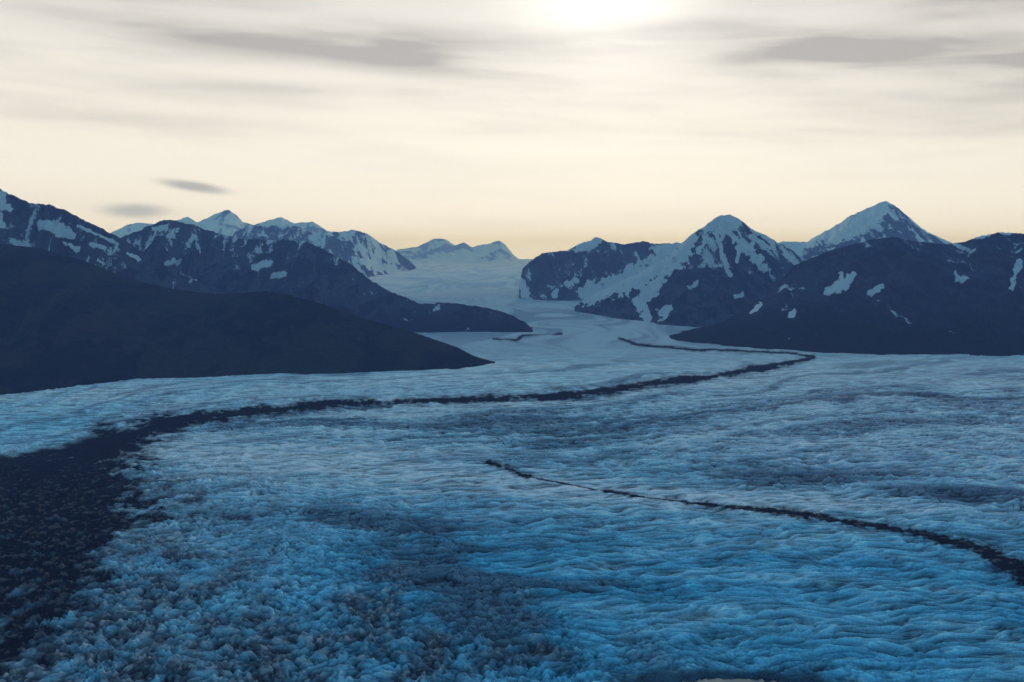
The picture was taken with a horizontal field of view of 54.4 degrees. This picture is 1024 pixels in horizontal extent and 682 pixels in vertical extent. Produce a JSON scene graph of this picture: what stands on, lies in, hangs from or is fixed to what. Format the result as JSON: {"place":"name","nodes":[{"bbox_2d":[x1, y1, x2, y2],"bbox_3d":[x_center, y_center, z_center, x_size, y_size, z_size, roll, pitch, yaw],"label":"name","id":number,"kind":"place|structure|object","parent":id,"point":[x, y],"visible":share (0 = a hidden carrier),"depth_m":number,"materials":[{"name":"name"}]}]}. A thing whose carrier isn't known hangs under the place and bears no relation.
{"place":"outdoors","nodes":[
{"label":"outdoors","id":0,"kind":"place"},
{"bbox_2d":[0,189,228,293],"bbox_3d":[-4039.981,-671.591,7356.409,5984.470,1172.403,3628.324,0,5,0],"label":"snow streaked mountain","id":1,"kind":"structure","parent":0,"point":[48,227],"depth_m":6825.88,"materials":[{"name":"stone"}]},
{"bbox_2d":[110,210,326,237],"bbox_3d":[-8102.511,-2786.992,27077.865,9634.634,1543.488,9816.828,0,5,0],"label":"distant snowy mountain","id":2,"kind":"structure","parent":0,"point":[227,222],"depth_m":26505.16,"materials":[{"name":"white snow"}]},
{"bbox_2d":[0,244,494,394],"bbox_3d":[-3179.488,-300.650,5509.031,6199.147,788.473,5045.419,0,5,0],"label":"tundra hill","id":3,"kind":"structure","parent":0,"point":[66,321],"depth_m":4588.93,"materials":[{"name":"black stone"}]},
{"bbox_2d":[230,225,415,277],"bbox_3d":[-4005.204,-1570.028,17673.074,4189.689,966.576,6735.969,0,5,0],"label":"snowy mountain","id":4,"kind":"structure","parent":0,"point":[367,255],"depth_m":17306.57,"materials":[{"name":"white snow"}]},
{"bbox_2d":[121,220,532,332],"bbox_3d":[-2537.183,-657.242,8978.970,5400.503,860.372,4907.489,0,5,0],"label":"snow streaked mountain","id":5,"kind":"structure","parent":0,"point":[298,269],"depth_m":7855.04,"materials":[{"name":"stone"}]},
{"bbox_2d":[396,238,523,263],"bbox_3d":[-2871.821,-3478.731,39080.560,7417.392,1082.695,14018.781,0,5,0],"label":"distant snowy mountain","id":6,"kind":"structure","parent":0,"point":[439,251],"depth_m":35747.16,"materials":[{"name":"white snow"}]},
{"bbox_2d":[0,259,1023,681],"bbox_3d":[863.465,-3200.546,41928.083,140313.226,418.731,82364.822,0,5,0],"label":"glacier","id":7,"kind":"object","parent":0,"point":[564,491],"visible":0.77,"depth_m":1934.63,"materials":[{"name":"blue ice"}]},
{"bbox_2d":[0,0,1023,258],"label":"sky","id":8,"kind":"structure","parent":0,"point":[533,127],"materials":[{"name":"beige"}]},
{"bbox_2d":[519,237,680,300],"bbox_3d":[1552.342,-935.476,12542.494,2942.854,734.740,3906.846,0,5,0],"label":"rocky mountain","id":9,"kind":"structure","parent":0,"point":[582,271],"depth_m":11625.38,"materials":[{"name":"stone"}]},
{"bbox_2d":[575,214,802,326],"bbox_3d":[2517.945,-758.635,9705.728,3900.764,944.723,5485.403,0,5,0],"label":"snow capped mountain","id":10,"kind":"structure","parent":0,"point":[719,269],"depth_m":8639.52,"materials":[{"name":"stone"}]},
{"bbox_2d":[679,677,779,681],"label":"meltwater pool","id":11,"kind":"structure","parent":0,"point":[738,679],"depth_m":1198.09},
{"bbox_2d":[669,232,1023,355],"bbox_3d":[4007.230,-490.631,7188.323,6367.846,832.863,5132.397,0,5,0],"label":"dark rocky mountain","id":12,"kind":"structure","parent":0,"point":[891,295],"depth_m":6170.14,"materials":[{"name":"stone"}]},
{"bbox_2d":[779,201,950,261],"bbox_3d":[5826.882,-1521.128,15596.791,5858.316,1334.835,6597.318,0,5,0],"label":"snow capped mountain","id":13,"kind":"structure","parent":0,"point":[883,219],"depth_m":14920.89,"materials":[{"name":"white snow"}]}
]}

